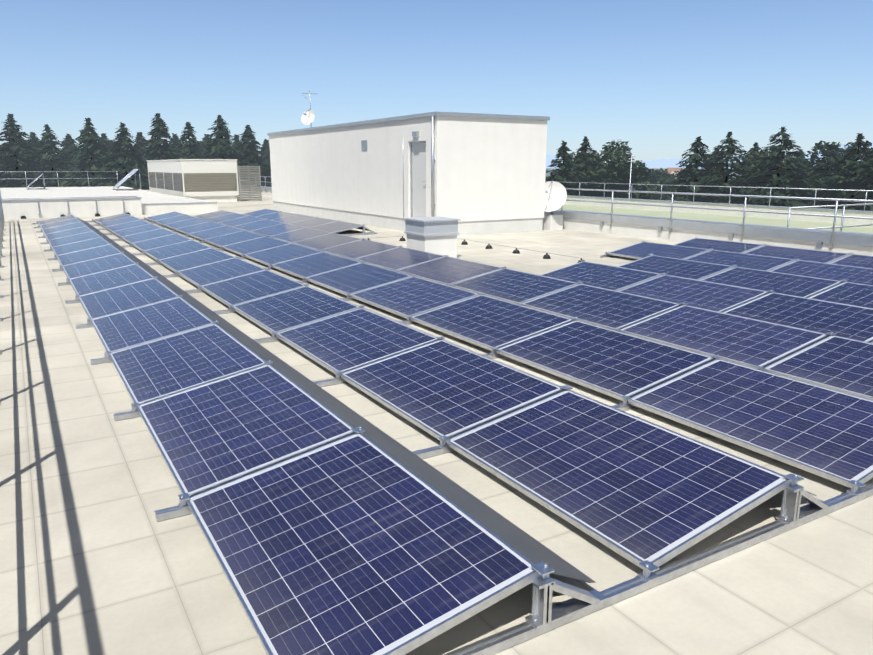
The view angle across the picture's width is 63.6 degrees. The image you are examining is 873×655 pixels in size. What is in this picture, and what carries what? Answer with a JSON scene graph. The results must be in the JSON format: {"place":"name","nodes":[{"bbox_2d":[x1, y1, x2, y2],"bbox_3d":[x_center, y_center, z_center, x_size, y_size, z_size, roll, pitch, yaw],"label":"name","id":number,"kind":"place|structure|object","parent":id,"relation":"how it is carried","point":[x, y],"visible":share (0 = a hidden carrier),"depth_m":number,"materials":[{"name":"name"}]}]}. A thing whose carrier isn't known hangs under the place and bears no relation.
{"place":"outdoors","nodes":[
{"label":"outdoors","id":0,"kind":"place"},
{"bbox_2d":[0,190,872,654],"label":"floor","id":1,"kind":"structure","parent":0,"point":[96,558],"depth_m":3.40,"materials":[{"name":"concrete"}]},
{"bbox_2d":[0,191,5,354],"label":"edge railing","id":2,"kind":"object","parent":1,"relation":"on","point":[2,225],"visible":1,"depth_m":16.74,"materials":[{"name":"metal"}]},
{"bbox_2d":[38,215,74,224],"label":"solar panel","id":3,"kind":"object","parent":1,"relation":"on","point":[52,220],"visible":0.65,"depth_m":21.33,"materials":[{"name":"blue glass"}]},
{"bbox_2d":[40,218,79,228],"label":"solar panel","id":4,"kind":"object","parent":1,"relation":"on","point":[59,223],"visible":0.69,"depth_m":19.92,"materials":[{"name":"blue glass"}]},
{"bbox_2d":[42,222,84,234],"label":"solar panel","id":5,"kind":"object","parent":1,"relation":"on","point":[63,227],"visible":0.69,"depth_m":18.51,"materials":[{"name":"blue glass"}]},
{"bbox_2d":[45,226,91,239],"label":"solar panel","id":6,"kind":"object","parent":1,"relation":"on","point":[65,233],"visible":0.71,"depth_m":17.11,"materials":[{"name":"blue glass"}]},
{"bbox_2d":[48,231,99,247],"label":"solar panel","id":7,"kind":"object","parent":1,"relation":"on","point":[72,239],"visible":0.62,"depth_m":15.70,"materials":[{"name":"blue glass"}]},
{"bbox_2d":[21,212,129,218],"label":"parapet scuppers","id":8,"kind":"object","parent":1,"relation":"on","point":[96,215],"visible":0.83,"depth_m":24.60,"materials":[{"name":"black plastic"}]},
{"bbox_2d":[52,237,108,254],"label":"solar panel","id":9,"kind":"object","parent":1,"relation":"on","point":[78,246],"visible":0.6,"depth_m":14.30,"materials":[{"name":"blue glass"}]},
{"bbox_2d":[56,244,120,266],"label":"solar panel","id":10,"kind":"object","parent":1,"relation":"on","point":[86,254],"visible":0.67,"depth_m":12.89,"materials":[{"name":"blue glass"}]},
{"bbox_2d":[62,253,134,279],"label":"solar panel","id":11,"kind":"object","parent":1,"relation":"on","point":[92,266],"visible":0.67,"depth_m":11.48,"materials":[{"name":"blue glass"}]},
{"bbox_2d":[2,186,217,218],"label":"parapet","id":12,"kind":"structure","parent":1,"relation":"on","point":[49,208],"depth_m":25.14,"materials":[{"name":"white concrete"}]},
{"bbox_2d":[11,196,136,214],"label":"parapet brackets","id":13,"kind":"object","parent":12,"relation":"attached to","point":[76,197],"visible":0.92,"depth_m":24.84,"materials":[{"name":"metal"}]},
{"bbox_2d":[69,264,153,295],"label":"solar panel","id":14,"kind":"object","parent":1,"relation":"on","point":[105,280],"visible":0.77,"depth_m":10.07,"materials":[{"name":"blue glass"}]},
{"bbox_2d":[93,213,131,222],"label":"solar panel","id":15,"kind":"object","parent":1,"relation":"on","point":[113,217],"visible":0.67,"depth_m":22.09,"materials":[{"name":"blue glass"}]},
{"bbox_2d":[99,216,140,226],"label":"solar panel","id":16,"kind":"object","parent":1,"relation":"on","point":[119,221],"visible":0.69,"depth_m":20.69,"materials":[{"name":"blue glass"}]},
{"bbox_2d":[78,278,177,321],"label":"solar panel","id":17,"kind":"object","parent":1,"relation":"on","point":[99,304],"visible":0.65,"depth_m":8.66,"materials":[{"name":"blue glass"}]},
{"bbox_2d":[105,220,150,232],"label":"solar panel","id":18,"kind":"object","parent":1,"relation":"on","point":[117,227],"visible":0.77,"depth_m":19.28,"materials":[{"name":"blue glass"}]},
{"bbox_2d":[113,223,160,236],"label":"solar panel","id":19,"kind":"object","parent":1,"relation":"on","point":[136,230],"visible":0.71,"depth_m":17.89,"materials":[{"name":"blue glass"}]},
{"bbox_2d":[121,228,175,244],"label":"solar panel","id":20,"kind":"object","parent":1,"relation":"on","point":[147,235],"visible":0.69,"depth_m":16.48,"materials":[{"name":"blue glass"}]},
{"bbox_2d":[90,297,214,354],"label":"solar panel","id":21,"kind":"object","parent":1,"relation":"on","point":[141,325],"visible":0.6,"depth_m":7.24,"materials":[{"name":"blue glass"}]},
{"bbox_2d":[131,233,190,251],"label":"solar panel","id":22,"kind":"object","parent":1,"relation":"on","point":[153,243],"visible":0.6,"depth_m":15.08,"materials":[{"name":"blue glass"}]},
{"bbox_2d":[145,212,184,220],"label":"solar panel","id":23,"kind":"object","parent":1,"relation":"on","point":[162,216],"visible":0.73,"depth_m":22.87,"materials":[{"name":"blue glass"}]},
{"bbox_2d":[154,214,196,224],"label":"solar panel","id":24,"kind":"object","parent":1,"relation":"on","point":[173,219],"visible":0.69,"depth_m":21.46,"materials":[{"name":"blue glass"}]},
{"bbox_2d":[144,240,210,261],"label":"solar panel","id":25,"kind":"object","parent":1,"relation":"on","point":[173,250],"visible":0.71,"depth_m":13.67,"materials":[{"name":"blue glass"}]},
{"bbox_2d":[164,218,208,229],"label":"solar panel","id":26,"kind":"object","parent":1,"relation":"on","point":[185,223],"visible":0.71,"depth_m":20.06,"materials":[{"name":"blue glass"}]},
{"bbox_2d":[109,323,265,407],"bbox_3d":[-2.144,0.272,5.944,0.990,0.035,1.650,-18,20,-27],"label":"solar panel","id":27,"kind":"object","parent":1,"relation":"on","point":[163,367],"visible":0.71,"depth_m":5.81,"materials":[{"name":"blue glass"}]},
{"bbox_2d":[146,159,238,201],"bbox_3d":[-13.775,-8.261,39.237,2.760,2.090,10.060,-8,15,-30],"label":"rooftop hvac unit","id":28,"kind":"object","parent":1,"relation":"on","point":[212,180],"visible":0.98,"depth_m":35.31,"materials":[{"name":"white metal"}]},
{"bbox_2d":[158,248,234,270],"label":"solar panel","id":29,"kind":"object","parent":1,"relation":"on","point":[194,259],"visible":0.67,"depth_m":12.26,"materials":[{"name":"blue glass"}]},
{"bbox_2d":[175,221,225,233],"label":"solar panel","id":30,"kind":"object","parent":1,"relation":"on","point":[199,227],"visible":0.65,"depth_m":18.66,"materials":[{"name":"blue glass"}]},
{"bbox_2d":[194,210,233,218],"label":"solar panel","id":31,"kind":"object","parent":1,"relation":"on","point":[212,214],"visible":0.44,"depth_m":23.64,"materials":[{"name":"blue glass"}]},
{"bbox_2d":[188,225,243,240],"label":"solar panel","id":32,"kind":"object","parent":1,"relation":"on","point":[213,232],"visible":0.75,"depth_m":17.25,"materials":[{"name":"blue glass"}]},
{"bbox_2d":[177,257,265,288],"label":"solar panel","id":33,"kind":"object","parent":1,"relation":"on","point":[211,273],"visible":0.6,"depth_m":10.85,"materials":[{"name":"blue glass"}]},
{"bbox_2d":[205,213,247,222],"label":"solar panel","id":34,"kind":"object","parent":1,"relation":"on","point":[226,217],"visible":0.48,"depth_m":22.25,"materials":[{"name":"blue glass"}]},
{"bbox_2d":[204,230,264,246],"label":"solar panel","id":35,"kind":"object","parent":1,"relation":"on","point":[232,238],"visible":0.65,"depth_m":15.84,"materials":[{"name":"blue glass"}]},
{"bbox_2d":[218,216,263,226],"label":"solar panel","id":36,"kind":"object","parent":1,"relation":"on","point":[240,221],"visible":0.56,"depth_m":20.83,"materials":[{"name":"blue glass"}]},
{"bbox_2d":[136,364,354,501],"bbox_3d":[-1.292,0.593,4.543,0.990,0.035,1.650,-18,20,-27],"label":"solar panel","id":37,"kind":"object","parent":1,"relation":"on","point":[211,435],"visible":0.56,"depth_m":4.37,"materials":[{"name":"blue glass"}]},
{"bbox_2d":[236,166,261,201],"bbox_3d":[-10.028,-7.543,36.791,1.110,1.780,2.060,-8,15,-30],"label":"louvered screen","id":38,"kind":"object","parent":1,"relation":"on","point":[248,183],"visible":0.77,"depth_m":35.94,"materials":[{"name":"grey metal"}]},
{"bbox_2d":[200,270,304,305],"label":"solar panel","id":39,"kind":"object","parent":1,"relation":"on","point":[247,287],"visible":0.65,"depth_m":9.44,"materials":[{"name":"blue glass"}]},
{"bbox_2d":[222,236,289,254],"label":"solar panel","id":40,"kind":"object","parent":1,"relation":"on","point":[254,245],"visible":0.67,"depth_m":14.44,"materials":[{"name":"blue glass"}]},
{"bbox_2d":[233,219,282,231],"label":"solar panel","id":41,"kind":"object","parent":1,"relation":"on","point":[260,224],"visible":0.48,"depth_m":19.43,"materials":[{"name":"blue glass"}]},
{"bbox_2d":[244,209,278,216],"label":"solar panel","id":42,"kind":"object","parent":1,"relation":"on","point":[260,212],"visible":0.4,"depth_m":24.45,"materials":[{"name":"blue glass"}]},
{"bbox_2d":[257,211,294,219],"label":"solar panel","id":43,"kind":"object","parent":1,"relation":"on","point":[275,215],"visible":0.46,"depth_m":23.05,"materials":[{"name":"blue glass"}]},
{"bbox_2d":[250,223,306,235],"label":"solar panel","id":44,"kind":"object","parent":1,"relation":"on","point":[277,229],"visible":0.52,"depth_m":18.03,"materials":[{"name":"blue glass"}]},
{"bbox_2d":[244,243,321,265],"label":"solar panel","id":45,"kind":"object","parent":1,"relation":"on","point":[283,253],"visible":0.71,"depth_m":13.03,"materials":[{"name":"blue glass"}]},
{"bbox_2d":[273,214,314,223],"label":"solar panel","id":46,"kind":"object","parent":1,"relation":"on","point":[293,218],"visible":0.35,"depth_m":21.65,"materials":[{"name":"blue glass"}]},
{"bbox_2d":[232,286,359,335],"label":"solar panel","id":47,"kind":"object","parent":1,"relation":"on","point":[289,309],"visible":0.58,"depth_m":8.02,"materials":[{"name":"blue glass"}]},
{"bbox_2d":[269,228,330,241],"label":"solar panel","id":48,"kind":"object","parent":1,"relation":"on","point":[299,235],"visible":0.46,"depth_m":16.62,"materials":[{"name":"blue glass"}]},
{"bbox_2d":[289,217,336,227],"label":"solar panel","id":49,"kind":"object","parent":1,"relation":"on","point":[313,222],"visible":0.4,"depth_m":20.24,"materials":[{"name":"blue glass"}]},
{"bbox_2d":[271,252,361,279],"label":"solar panel","id":50,"kind":"object","parent":1,"relation":"on","point":[313,264],"visible":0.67,"depth_m":11.62,"materials":[{"name":"blue glass"}]},
{"bbox_2d":[293,233,361,249],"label":"solar panel","id":51,"kind":"object","parent":1,"relation":"on","point":[326,241],"visible":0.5,"depth_m":15.22,"materials":[{"name":"blue glass"}]},
{"bbox_2d":[310,221,363,232],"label":"solar panel","id":52,"kind":"object","parent":1,"relation":"on","point":[337,226],"visible":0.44,"depth_m":18.75,"materials":[{"name":"blue glass"}]},
{"bbox_2d":[275,307,439,376],"bbox_3d":[-0.802,0.095,6.719,0.990,0.035,1.650,-18,20,-27],"label":"solar panel","id":53,"kind":"object","parent":1,"relation":"on","point":[351,339],"visible":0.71,"depth_m":6.60,"materials":[{"name":"blue glass"}]},
{"bbox_2d":[305,262,411,295],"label":"solar panel","id":54,"kind":"object","parent":1,"relation":"on","point":[355,278],"visible":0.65,"depth_m":10.21,"materials":[{"name":"blue glass"}]},
{"bbox_2d":[320,239,398,258],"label":"solar panel","id":55,"kind":"object","parent":1,"relation":"on","point":[359,248],"visible":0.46,"depth_m":13.81,"materials":[{"name":"blue glass"}]},
{"bbox_2d":[186,432,539,654],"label":"solar panel","id":56,"kind":"object","parent":1,"relation":"on","point":[360,543],"visible":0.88,"depth_m":2.93,"materials":[{"name":"blue glass"}]},
{"bbox_2d":[354,247,444,269],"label":"solar panel","id":57,"kind":"object","parent":1,"relation":"on","point":[398,258],"visible":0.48,"depth_m":12.40,"materials":[{"name":"blue glass"}]},
{"bbox_2d":[267,111,549,235],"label":"rooftop building","id":58,"kind":"structure","parent":1,"relation":"on","point":[477,173],"depth_m":18.99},
{"bbox_2d":[301,89,317,126],"bbox_3d":[-4.540,-7.868,25.403,0.621,1.405,0.514,-8,15,-30],"label":"satellite dish antenna","id":59,"kind":"object","parent":58,"relation":"on","point":[308,117],"visible":0.94,"depth_m":25.46,"materials":[{"name":"white metal"}]},
{"bbox_2d":[350,276,479,318],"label":"solar panel","id":60,"kind":"object","parent":1,"relation":"on","point":[411,296],"visible":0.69,"depth_m":8.80,"materials":[{"name":"blue glass"}]},
{"bbox_2d":[403,216,460,257],"bbox_3d":[-0.097,-1.746,13.746,0.820,0.760,0.820,-8,15,-30],"label":"roof vent","id":61,"kind":"object","parent":1,"relation":"on","point":[437,235],"visible":0.92,"depth_m":13.46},
{"bbox_2d":[396,256,502,285],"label":"solar panel","id":62,"kind":"object","parent":1,"relation":"on","point":[445,270],"visible":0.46,"depth_m":10.99,"materials":[{"name":"blue glass"}]},
{"bbox_2d":[32,208,872,654],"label":"solar mounting rails","id":63,"kind":"object","parent":1,"relation":"on","point":[544,616],"visible":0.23,"depth_m":3.29,"materials":[{"name":"silver metal"}]},
{"bbox_2d":[77,218,816,582],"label":"pv wind deflectors","id":64,"kind":"object","parent":63,"relation":"attached to","point":[525,544],"visible":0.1,"depth_m":4.01,"materials":[{"name":"grey metal"}]},
{"bbox_2d":[340,339,564,439],"bbox_3d":[0.050,0.415,5.319,0.990,0.035,1.650,-18,20,-27],"label":"solar panel","id":65,"kind":"object","parent":1,"relation":"on","point":[438,388],"visible":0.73,"depth_m":5.17,"materials":[{"name":"blue glass"}]},
{"bbox_2d":[368,236,581,262],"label":"lightning conductor holders","id":66,"kind":"object","parent":1,"relation":"on","point":[516,251],"visible":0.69,"depth_m":14.93,"materials":[{"name":"black plastic"}]},
{"bbox_2d":[410,294,573,351],"bbox_3d":[0.540,-0.083,7.495,0.990,0.035,1.650,-18,20,-27],"label":"solar panel","id":67,"kind":"object","parent":1,"relation":"on","point":[485,321],"visible":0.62,"depth_m":7.38,"materials":[{"name":"blue glass"}]},
{"bbox_2d":[450,268,578,303],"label":"solar panel","id":68,"kind":"object","parent":1,"relation":"on","point":[510,285],"visible":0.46,"depth_m":9.59,"materials":[{"name":"blue glass"}]},
{"bbox_2d":[542,180,566,230],"bbox_3d":[3.190,-3.393,19.584,0.727,1.368,0.756,-5,14,-23],"label":"satellite dish","id":69,"kind":"object","parent":1,"relation":"on","point":[555,195],"visible":0.88,"depth_m":19.59,"materials":[{"name":"white metal"}]},
{"bbox_2d":[239,186,872,255],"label":"parapet","id":70,"kind":"structure","parent":1,"relation":"on","point":[682,230],"depth_m":15.91,"materials":[{"name":"white concrete"}]},
{"bbox_2d":[238,176,872,249],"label":"parapet railing","id":71,"kind":"object","parent":70,"relation":"attached to","point":[818,245],"visible":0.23,"depth_m":15.23,"materials":[{"name":"metal"}]},
{"bbox_2d":[520,284,681,329],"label":"solar panel","id":72,"kind":"object","parent":1,"relation":"on","point":[603,307],"visible":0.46,"depth_m":8.17,"materials":[{"name":"blue glass"}]},
{"bbox_2d":[541,261,662,290],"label":"solar panel","id":73,"kind":"object","parent":1,"relation":"on","point":[615,278],"visible":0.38,"depth_m":10.39,"materials":[{"name":"blue glass"}]},
{"bbox_2d":[496,320,714,401],"bbox_3d":[1.392,0.237,6.095,0.990,0.035,1.650,-18,20,-27],"label":"solar panel","id":74,"kind":"object","parent":1,"relation":"on","point":[611,363],"visible":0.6,"depth_m":5.95,"materials":[{"name":"blue glass"}]},
{"bbox_2d":[446,390,790,568],"bbox_3d":[0.902,0.736,3.919,0.990,0.035,1.650,-18,20,-27],"label":"solar panel","id":75,"kind":"object","parent":1,"relation":"on","point":[635,490],"visible":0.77,"depth_m":3.71,"materials":[{"name":"blue glass"}]},
{"bbox_2d":[607,242,710,258],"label":"solar panel","id":76,"kind":"object","parent":1,"relation":"on","point":[640,250],"visible":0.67,"depth_m":13.43,"materials":[{"name":"blue glass"}]},
{"bbox_2d":[617,255,734,279],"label":"solar panel","id":77,"kind":"object","parent":1,"relation":"on","point":[690,269],"visible":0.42,"depth_m":11.19,"materials":[{"name":"blue glass"}]},
{"bbox_2d":[618,274,769,311],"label":"solar panel","id":78,"kind":"object","parent":1,"relation":"on","point":[718,297],"visible":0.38,"depth_m":8.98,"materials":[{"name":"blue glass"}]},
{"bbox_2d":[674,238,763,252],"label":"solar panel","id":79,"kind":"object","parent":1,"relation":"on","point":[729,246],"visible":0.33,"depth_m":14.19,"materials":[{"name":"blue glass"}]},
{"bbox_2d":[618,305,828,368],"bbox_3d":[2.733,0.060,6.870,0.990,0.035,1.650,-18,20,-27],"label":"solar panel","id":80,"kind":"object","parent":1,"relation":"on","point":[749,342],"visible":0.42,"depth_m":6.75,"materials":[{"name":"blue glass"}]},
{"bbox_2d":[685,250,795,270],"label":"solar panel","id":81,"kind":"object","parent":1,"relation":"on","point":[758,262],"visible":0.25,"depth_m":11.98,"materials":[{"name":"blue glass"}]},
{"bbox_2d":[628,359,872,487],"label":"solar panel","id":82,"kind":"object","parent":1,"relation":"on","point":[823,432],"visible":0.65,"depth_m":4.62,"materials":[{"name":"blue glass"}]},
{"bbox_2d":[701,267,842,297],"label":"solar panel","id":83,"kind":"object","parent":1,"relation":"on","point":[790,284],"visible":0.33,"depth_m":9.78,"materials":[{"name":"blue glass"}]},
{"bbox_2d":[744,245,849,262],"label":"solar panel","id":84,"kind":"object","parent":1,"relation":"on","point":[800,254],"visible":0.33,"depth_m":12.78,"materials":[{"name":"blue glass"}]},
{"bbox_2d":[723,292,872,342],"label":"solar panel","id":85,"kind":"object","parent":1,"relation":"on","point":[843,320],"visible":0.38,"depth_m":7.67,"materials":[{"name":"blue glass"}]},
{"bbox_2d":[762,335,872,399],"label":"solar panel","id":86,"kind":"object","parent":1,"relation":"on","point":[841,364],"visible":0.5,"depth_m":5.82,"materials":[{"name":"blue glass"}]},
{"bbox_2d":[770,260,872,284],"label":"solar panel","id":87,"kind":"object","parent":1,"relation":"on","point":[854,274],"visible":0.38,"depth_m":10.71,"materials":[{"name":"blue glass"}]},
{"bbox_2d":[808,282,872,308],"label":"solar panel","id":88,"kind":"object","parent":1,"relation":"on","point":[854,294],"visible":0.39,"depth_m":8.87,"materials":[{"name":"blue glass"}]},
{"bbox_2d":[829,254,872,268],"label":"solar panel","id":89,"kind":"object","parent":1,"relation":"on","point":[863,261],"visible":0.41,"depth_m":11.89,"materials":[{"name":"blue glass"}]},
{"bbox_2d":[0,0,872,163],"label":"sky","id":90,"kind":"structure","parent":0,"point":[656,76],"materials":[{"name":"blue"}]},
{"bbox_2d":[1,142,872,167],"bbox_3d":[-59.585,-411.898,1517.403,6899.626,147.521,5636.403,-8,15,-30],"label":"distant hills","id":91,"kind":"structure","parent":0,"point":[663,163],"depth_m":3901.50,"materials":[{"name":"blue"}]},
{"bbox_2d":[545,168,740,179],"bbox_3d":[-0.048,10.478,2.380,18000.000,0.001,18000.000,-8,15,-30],"label":"terrain","id":92,"kind":"structure","parent":0,"point":[547,174],"depth_m":2462.05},
{"bbox_2d":[0,186,197,203],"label":"parapet wall","id":93,"kind":"structure","parent":92,"relation":"on","point":[61,192],"depth_m":37.08,"materials":[{"name":"white concrete"}]},
{"bbox_2d":[0,171,117,187],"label":"roof railing","id":94,"kind":"object","parent":93,"relation":"on","point":[61,171],"visible":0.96,"depth_m":50.09,"materials":[{"name":"metal"}]},
{"bbox_2d":[26,169,140,190],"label":"steep collector frames","id":95,"kind":"structure","parent":93,"relation":"on","point":[125,178],"depth_m":44.14,"materials":[{"name":"grey metal"}]},
{"bbox_2d":[0,113,271,189],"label":"tree group","id":96,"kind":"object","parent":92,"relation":"on","point":[34,153],"visible":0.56,"depth_m":93.12,"materials":[{"name":"green plant"}]},
{"bbox_2d":[626,151,631,197],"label":"street lamp post","id":97,"kind":"object","parent":92,"relation":"on","point":[630,171],"visible":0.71,"depth_m":50.59,"materials":[{"name":"metal"}]},
{"bbox_2d":[545,126,872,210],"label":"tree group","id":98,"kind":"object","parent":92,"relation":"on","point":[834,168],"visible":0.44,"depth_m":59.77,"materials":[{"name":"green plant"}]},
{"bbox_2d":[647,168,683,178],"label":"distant houses","id":99,"kind":"structure","parent":0,"point":[671,170],"depth_m":471.08,"materials":[{"name":"orange"}]},
{"bbox_2d":[559,195,872,233],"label":"green roof wing","id":100,"kind":"structure","parent":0,"point":[781,220],"depth_m":31.41,"materials":[{"name":"concrete"}]},
{"bbox_2d":[545,181,872,230],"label":"railing","id":101,"kind":"object","parent":100,"relation":"on","point":[841,226],"visible":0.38,"depth_m":27.48,"materials":[{"name":"metal"}]}
]}

